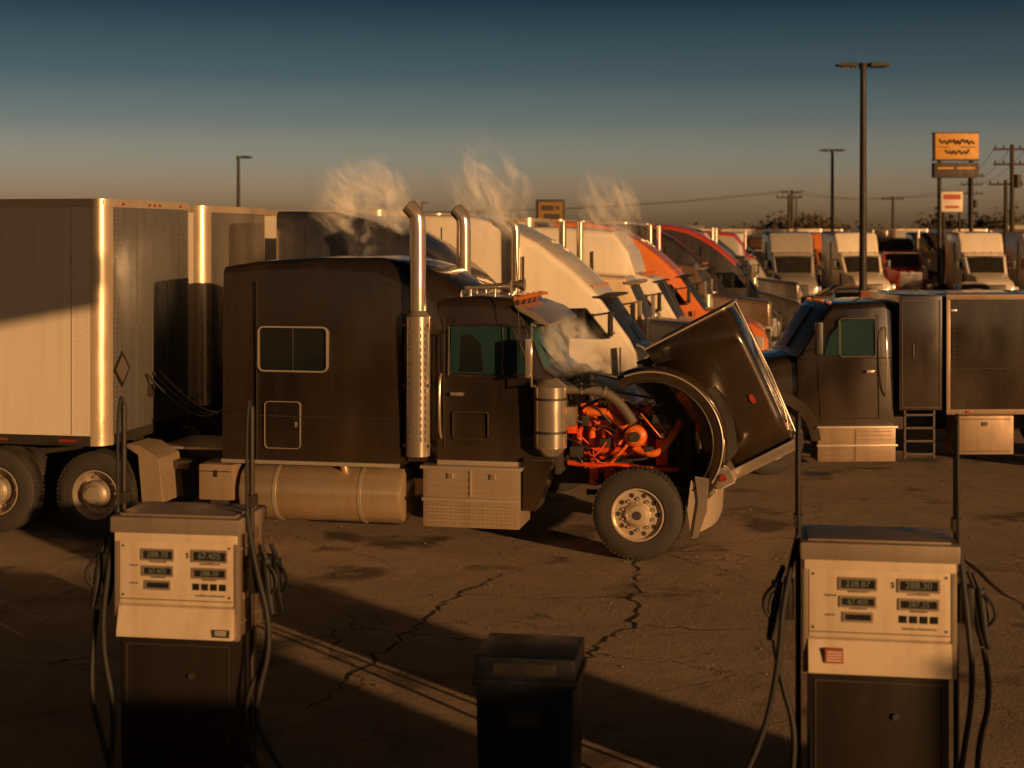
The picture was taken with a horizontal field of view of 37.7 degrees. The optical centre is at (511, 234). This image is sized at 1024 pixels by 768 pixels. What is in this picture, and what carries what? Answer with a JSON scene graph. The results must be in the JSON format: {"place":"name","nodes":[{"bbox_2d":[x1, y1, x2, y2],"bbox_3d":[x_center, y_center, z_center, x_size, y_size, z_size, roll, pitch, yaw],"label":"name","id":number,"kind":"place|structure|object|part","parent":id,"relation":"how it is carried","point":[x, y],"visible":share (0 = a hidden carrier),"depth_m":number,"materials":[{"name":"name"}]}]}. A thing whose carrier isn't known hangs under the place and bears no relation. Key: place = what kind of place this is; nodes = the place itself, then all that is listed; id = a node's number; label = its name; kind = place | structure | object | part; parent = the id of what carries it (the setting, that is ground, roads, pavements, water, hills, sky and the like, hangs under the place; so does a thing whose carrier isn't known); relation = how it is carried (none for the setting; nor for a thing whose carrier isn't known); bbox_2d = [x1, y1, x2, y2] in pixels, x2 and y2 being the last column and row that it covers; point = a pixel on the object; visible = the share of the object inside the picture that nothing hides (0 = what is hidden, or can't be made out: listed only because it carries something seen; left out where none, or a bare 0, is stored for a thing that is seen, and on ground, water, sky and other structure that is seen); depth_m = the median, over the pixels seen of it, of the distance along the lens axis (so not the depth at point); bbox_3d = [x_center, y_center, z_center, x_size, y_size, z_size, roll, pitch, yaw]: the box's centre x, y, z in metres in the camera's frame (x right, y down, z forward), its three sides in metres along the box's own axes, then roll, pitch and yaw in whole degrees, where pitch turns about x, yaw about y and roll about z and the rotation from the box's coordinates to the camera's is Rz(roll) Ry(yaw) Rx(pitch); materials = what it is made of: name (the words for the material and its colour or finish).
{"place":"outdoors","nodes":[
{"label":"outdoors","id":0,"kind":"place"},
{"bbox_2d":[10,472,995,760],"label":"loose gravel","id":1,"kind":"structure","parent":0,"point":[488,628],"depth_m":14.50,"materials":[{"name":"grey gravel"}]},
{"bbox_2d":[0,429,1023,767],"bbox_3d":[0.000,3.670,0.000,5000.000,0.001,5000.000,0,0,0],"label":"ground","id":2,"kind":"structure","parent":0,"point":[696,697],"depth_m":14.13,"materials":[{"name":"grey asphalt"}]},
{"bbox_2d":[0,199,189,446],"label":"semi trailer","id":3,"kind":"object","parent":2,"relation":"on","point":[94,310],"visible":0.98,"depth_m":18.29,"materials":[{"name":"metal"}]},
{"bbox_2d":[85,396,287,767],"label":"fuel dispenser","id":4,"kind":"object","parent":2,"relation":"on","point":[197,585],"visible":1,"depth_m":10.12,"materials":[{"name":"metal"}]},
{"bbox_2d":[189,206,265,406],"bbox_3d":[-12.185,1.615,25.249,16.115,4.110,2.640,0,0,11],"label":"semi trailer","id":5,"kind":"object","parent":2,"relation":"on","point":[221,238],"visible":0.28,"depth_m":22.61,"materials":[{"name":"metal"}]},
{"bbox_2d":[236,156,252,206],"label":"street lamp","id":6,"kind":"object","parent":2,"relation":"on","point":[238,177],"visible":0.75,"depth_m":90.91,"materials":[{"name":"metal"}]},
{"bbox_2d":[265,210,409,260],"bbox_3d":[-9.868,1.615,29.114,16.115,4.110,2.640,0,0,11],"label":"semi trailer","id":7,"kind":"object","parent":2,"relation":"on","point":[270,233],"visible":0.13,"depth_m":26.65,"materials":[{"name":"metal"}]},
{"bbox_2d":[0,200,801,560],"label":"semi truck","id":8,"kind":"object","parent":2,"relation":"on","point":[384,388],"visible":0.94,"depth_m":17.57,"materials":[{"name":"metal"}]},
{"bbox_3d":[-2.715,2.250,17.788,0.410,0.520,0.045,0,0,11],"label":"hatch door","id":9,"kind":"part","parent":8,"relation":"part of","materials":[{"name":"black paint"}]},
{"bbox_3d":[-2.587,1.350,17.762,0.870,0.540,0.085,0,0,12],"label":"sleeper window frame","id":10,"kind":"part","parent":8,"relation":"part of","materials":[{"name":"metal"}]},
{"bbox_3d":[-2.585,1.350,17.775,0.830,0.500,0.060,0,0,11],"label":"sleeper window glass","id":11,"kind":"part","parent":8,"relation":"part of","materials":[{"name":"black glass"}]},
{"bbox_2d":[307,574,502,707],"bbox_3d":[-0.914,3.666,13.944,0.216,0.001,4.884,0,0,17],"label":"asphalt crack","id":12,"kind":"object","parent":2,"relation":"on","point":[375,657],"visible":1,"depth_m":13.49,"materials":[{"name":"black asphalt"}]},
{"bbox_2d":[174,211,653,491],"bbox_3d":[-2.247,1.650,23.165,8.870,4.040,2.980,0,0,10],"label":"semi truck","id":13,"kind":"object","parent":2,"relation":"on","point":[302,234],"visible":0.14,"depth_m":22.08,"materials":[{"name":"blue paint"}]},
{"bbox_2d":[424,213,470,215],"bbox_3d":[-9.021,1.615,33.279,16.115,4.110,2.640,0,0,11],"label":"semi trailer","id":14,"kind":"object","parent":2,"relation":"on","point":[437,214],"visible":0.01,"depth_m":30.45,"materials":[{"name":"silver metal"}]},
{"bbox_2d":[468,210,486,215],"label":"utility pole","id":15,"kind":"object","parent":2,"relation":"on","point":[477,212],"visible":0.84,"depth_m":174.94,"materials":[{"name":"brown wood"}]},
{"bbox_2d":[489,216,507,219],"bbox_3d":[-8.222,1.615,37.454,16.115,4.110,2.640,0,0,12],"label":"semi trailer","id":16,"kind":"object","parent":2,"relation":"on","point":[505,218],"depth_m":36.22,"materials":[{"name":"metal"}]},
{"bbox_2d":[508,218,549,226],"bbox_3d":[-7.081,1.615,41.558,16.115,4.110,2.640,0,0,11],"label":"semi trailer","id":17,"kind":"object","parent":2,"relation":"on","point":[535,222],"depth_m":38.84,"materials":[{"name":"metal"}]},
{"bbox_2d":[472,633,586,767],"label":"trash bin","id":18,"kind":"object","parent":2,"relation":"on","point":[529,696],"visible":1,"depth_m":9.29,"materials":[{"name":"plastic"}]},
{"bbox_2d":[536,199,564,219],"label":"billboard sign","id":19,"kind":"object","parent":2,"relation":"on","point":[552,209],"visible":0.47,"depth_m":87.67,"materials":[{"name":"metal"}]},
{"bbox_2d":[425,215,676,437],"bbox_3d":[-0.406,1.650,27.236,8.870,4.040,2.980,0,0,12],"label":"semi truck","id":20,"kind":"object","parent":2,"relation":"on","point":[606,335],"visible":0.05,"depth_m":25.87,"materials":[{"name":"white paint"}]},
{"bbox_2d":[549,220,577,226],"bbox_3d":[-6.136,1.615,45.703,16.115,4.110,2.640,0,0,12],"label":"semi trailer","id":21,"kind":"object","parent":2,"relation":"on","point":[552,223],"depth_m":42.89,"materials":[{"name":"silver metal"}]},
{"bbox_2d":[531,227,696,320],"bbox_3d":[1.249,1.735,35.590,8.870,3.870,2.980,0,0,13],"label":"semi truck","id":22,"kind":"object","parent":2,"relation":"on","point":[612,251],"visible":0.03,"depth_m":34.27,"materials":[{"name":"white paint"}]},
{"bbox_2d":[586,560,642,657],"bbox_3d":[1.364,3.666,16.095,0.444,0.001,6.783,0,0,11],"label":"asphalt crack","id":23,"kind":"object","parent":2,"relation":"on","point":[628,620],"visible":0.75,"depth_m":14.34,"materials":[{"name":"black asphalt"}]},
{"bbox_2d":[600,222,636,223],"bbox_3d":[-3.657,1.615,53.873,16.115,4.110,2.640,0,0,11],"label":"semi trailer","id":24,"kind":"object","parent":2,"relation":"on","point":[619,222],"depth_m":51.09,"materials":[{"name":"metal"}]},
{"bbox_2d":[559,221,690,341],"bbox_3d":[0.388,1.695,31.319,8.870,3.950,2.980,0,0,11],"label":"semi truck","id":25,"kind":"object","parent":2,"relation":"on","point":[652,325],"visible":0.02,"depth_m":30.00,"materials":[{"name":"beige paint"}]},
{"bbox_2d":[555,221,770,350],"bbox_3d":[2.353,1.650,39.639,8.870,4.040,2.980,0,0,11],"label":"semi truck","id":26,"kind":"object","parent":2,"relation":"on","point":[690,300],"visible":0.02,"depth_m":38.26,"materials":[{"name":"orange paint"}]},
{"bbox_2d":[609,223,782,340],"bbox_3d":[4.140,1.650,47.940,8.870,4.040,2.980,0,0,11],"label":"semi truck","id":27,"kind":"object","parent":2,"relation":"on","point":[673,249],"visible":0.02,"depth_m":46.63,"materials":[{"name":"paint"}]},
{"bbox_2d":[685,227,737,254],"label":"semi truck","id":28,"kind":"object","parent":2,"relation":"on","point":[726,247],"visible":0.01,"depth_m":63.33,"materials":[{"name":"blue paint"}]},
{"bbox_2d":[647,225,776,348],"bbox_3d":[3.291,1.695,43.773,8.870,3.950,2.980,0,0,11],"label":"semi truck","id":29,"kind":"object","parent":2,"relation":"on","point":[760,311],"visible":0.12,"depth_m":42.38,"materials":[{"name":"brown paint"}]},
{"bbox_2d":[645,224,800,331],"bbox_3d":[5.742,1.650,51.899,8.870,4.040,2.980,0,0,10],"label":"semi truck","id":30,"kind":"object","parent":2,"relation":"on","point":[737,280],"visible":0.06,"depth_m":50.52,"materials":[{"name":"paint"}]},
{"bbox_2d":[718,229,755,237],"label":"semi trailer","id":31,"kind":"object","parent":2,"relation":"on","point":[750,232],"visible":0.01,"depth_m":112.00,"materials":[{"name":"silver metal"}]},
{"bbox_2d":[731,232,744,245],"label":"semi truck","id":32,"kind":"object","parent":2,"relation":"on","point":[740,235],"depth_m":91.59,"materials":[{"name":"brown paint"}]},
{"bbox_2d":[744,231,761,265],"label":"semi truck","id":33,"kind":"object","parent":2,"relation":"on","point":[753,246],"visible":0.01,"depth_m":94.22,"materials":[{"name":"paint"}]},
{"bbox_2d":[705,231,803,303],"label":"semi truck","id":34,"kind":"object","parent":2,"relation":"on","point":[733,242],"visible":0.02,"depth_m":67.31,"materials":[{"name":"silver metal"}]},
{"bbox_2d":[711,228,800,302],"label":"semi truck","id":35,"kind":"object","parent":2,"relation":"on","point":[789,289],"visible":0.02,"depth_m":58.92,"materials":[{"name":"paint"}]},
{"bbox_2d":[755,229,822,236],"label":"semi trailer","id":36,"kind":"object","parent":2,"relation":"on","point":[758,233],"visible":0.01,"depth_m":110.91,"materials":[{"name":"metal"}]},
{"bbox_2d":[776,194,801,228],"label":"utility pole","id":37,"kind":"object","parent":2,"relation":"on","point":[788,214],"visible":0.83,"depth_m":129.90,"materials":[{"name":"brown wood"}]},
{"bbox_2d":[781,190,802,228],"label":"utility pole","id":38,"kind":"object","parent":2,"relation":"on","point":[791,192],"visible":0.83,"depth_m":149.89,"materials":[{"name":"brown wood"}]},
{"bbox_2d":[762,231,822,296],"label":"semi truck","id":39,"kind":"object","parent":2,"relation":"on","point":[787,256],"visible":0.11,"depth_m":75.81,"materials":[{"name":"silver metal"}]},
{"bbox_2d":[795,196,801,219],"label":"utility pole","id":40,"kind":"object","parent":2,"relation":"on","point":[796,206],"visible":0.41,"depth_m":189.91,"materials":[{"name":"wood"}]},
{"bbox_2d":[810,232,821,282],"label":"semi truck","id":41,"kind":"object","parent":2,"relation":"on","point":[816,236],"visible":0.05,"depth_m":95.14,"materials":[{"name":"orange paint"}]},
{"bbox_2d":[627,202,1023,230],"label":"distant treeline","id":42,"kind":"object","parent":2,"relation":"on","point":[820,223],"visible":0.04,"depth_m":175.69,"materials":[{"name":"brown plant"}]},
{"bbox_2d":[819,149,845,230],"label":"street lamp","id":43,"kind":"object","parent":2,"relation":"on","point":[832,183],"visible":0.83,"depth_m":95.91,"materials":[{"name":"metal"}]},
{"bbox_2d":[822,229,842,231],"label":"semi trailer","id":44,"kind":"object","parent":2,"relation":"on","point":[825,230],"depth_m":117.99,"materials":[{"name":"brown paint"}]},
{"bbox_2d":[804,284,871,300],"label":"parked car","id":45,"kind":"object","parent":2,"relation":"on","point":[825,292],"depth_m":66.28,"materials":[{"name":"brown paint"}]},
{"bbox_2d":[828,289,858,297],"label":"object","id":46,"kind":"object","parent":45,"relation":"attached to","point":[843,293],"depth_m":59.65,"materials":[{"name":"black glass"}]},
{"bbox_2d":[817,231,893,289],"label":"semi truck","id":47,"kind":"object","parent":2,"relation":"on","point":[840,254],"visible":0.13,"depth_m":77.40,"materials":[{"name":"white paint"}]},
{"bbox_2d":[699,290,1023,474],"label":"service truck","id":48,"kind":"object","parent":2,"relation":"on","point":[864,375],"visible":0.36,"depth_m":23.01,"materials":[{"name":"metal"}]},
{"bbox_3d":[7.249,3.070,22.996,0.800,0.500,0.020,0,0,-2],"label":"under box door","id":49,"kind":"part","parent":48,"relation":"part of","materials":[{"name":"metal"}]},
{"bbox_2d":[835,62,891,296],"bbox_3d":[11.000,-0.865,47.000,1.708,9.070,0.600,0,0,0],"label":"street lamp","id":50,"kind":"object","parent":2,"relation":"on","point":[863,225],"visible":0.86,"depth_m":46.91,"materials":[{"name":"metal"}]},
{"bbox_2d":[745,411,996,767],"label":"fuel dispenser","id":51,"kind":"object","parent":2,"relation":"on","point":[886,611],"visible":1,"depth_m":9.26,"materials":[{"name":"metal"}]},
{"bbox_2d":[845,229,928,237],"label":"semi trailer","id":52,"kind":"object","parent":2,"relation":"on","point":[893,233],"visible":0.01,"depth_m":110.14,"materials":[{"name":"silver metal"}]},
{"bbox_2d":[882,196,903,228],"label":"utility pole","id":53,"kind":"object","parent":2,"relation":"on","point":[893,198],"visible":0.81,"depth_m":151.89,"materials":[{"name":"brown wood"}]},
{"bbox_2d":[871,230,933,290],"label":"semi truck","id":54,"kind":"object","parent":2,"relation":"on","point":[907,270],"visible":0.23,"depth_m":79.71,"materials":[{"name":"red paint"}]},
{"bbox_2d":[906,232,945,283],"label":"semi truck","id":55,"kind":"object","parent":2,"relation":"on","point":[928,245],"visible":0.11,"depth_m":94.03,"materials":[{"name":"paint"}]},
{"bbox_2d":[940,191,962,283],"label":"road sign","id":56,"kind":"object","parent":2,"relation":"on","point":[951,201],"visible":0.78,"depth_m":85.90,"materials":[{"name":"metal"}]},
{"bbox_2d":[931,132,979,282],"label":"pylon sign","id":57,"kind":"object","parent":2,"relation":"on","point":[955,146],"visible":0.99,"depth_m":89.70,"materials":[{"name":"metal"}]},
{"bbox_2d":[929,229,987,232],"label":"semi trailer","id":58,"kind":"object","parent":2,"relation":"on","point":[935,230],"visible":0.01,"depth_m":112.04,"materials":[{"name":"metal"}]},
{"bbox_2d":[949,282,990,289],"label":"parked car","id":59,"kind":"object","parent":2,"relation":"on","point":[966,285],"depth_m":69.67,"materials":[{"name":"white paint"}]},
{"bbox_2d":[961,182,982,207],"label":"utility pole","id":60,"kind":"object","parent":2,"relation":"on","point":[975,203],"visible":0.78,"depth_m":149.94,"materials":[{"name":"brown wood"}]},
{"bbox_2d":[933,231,1017,289],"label":"semi truck","id":61,"kind":"object","parent":2,"relation":"on","point":[975,256],"visible":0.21,"depth_m":76.25,"materials":[{"name":"white paint"}]},
{"bbox_2d":[968,173,983,228],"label":"utility pole","id":62,"kind":"object","parent":2,"relation":"on","point":[982,175],"visible":0.23,"depth_m":117.93,"materials":[{"name":"brown wood"}]},
{"bbox_2d":[964,559,1023,604],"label":"asphalt crack","id":63,"kind":"object","parent":2,"relation":"on","point":[981,573],"visible":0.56,"depth_m":16.01,"materials":[{"name":"black asphalt"}]},
{"bbox_2d":[988,180,1022,254],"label":"utility pole","id":64,"kind":"object","parent":2,"relation":"on","point":[1005,224],"visible":0.65,"depth_m":95.91,"materials":[{"name":"brown wood"}]},
{"bbox_2d":[988,229,1023,240],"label":"semi trailer","id":65,"kind":"object","parent":2,"relation":"on","point":[1000,231],"depth_m":116.55,"materials":[{"name":"metal"}]},
{"bbox_2d":[993,144,1023,231],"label":"utility pole","id":66,"kind":"object","parent":2,"relation":"on","point":[1015,180],"visible":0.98,"depth_m":89.89,"materials":[{"name":"brown wood"}]},
{"bbox_2d":[424,150,1021,212],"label":"power lines","id":67,"kind":"object","parent":66,"relation":"attached to","point":[756,194],"visible":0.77,"depth_m":153.50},
{"bbox_2d":[1005,231,1023,289],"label":"semi truck","id":68,"kind":"object","parent":2,"relation":"on","point":[1014,246],"visible":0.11,"depth_m":79.51,"materials":[{"name":"silver metal"}]},
{"bbox_2d":[0,0,1023,229],"label":"sky","id":69,"kind":"structure","parent":0,"point":[475,105],"materials":[{"name":"blue"}]},
{"bbox_2d":[682,226,704,228],"bbox_3d":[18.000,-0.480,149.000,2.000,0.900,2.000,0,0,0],"label":"trailer","id":70,"kind":"object","parent":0,"point":[699,227],"visible":0.36,"depth_m":148.00,"materials":[{"name":"white metal"}]},
{"bbox_2d":[998,225,1023,228],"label":"roof units","id":71,"kind":"object","parent":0,"point":[1016,226],"visible":0.17,"depth_m":143.00}
]}

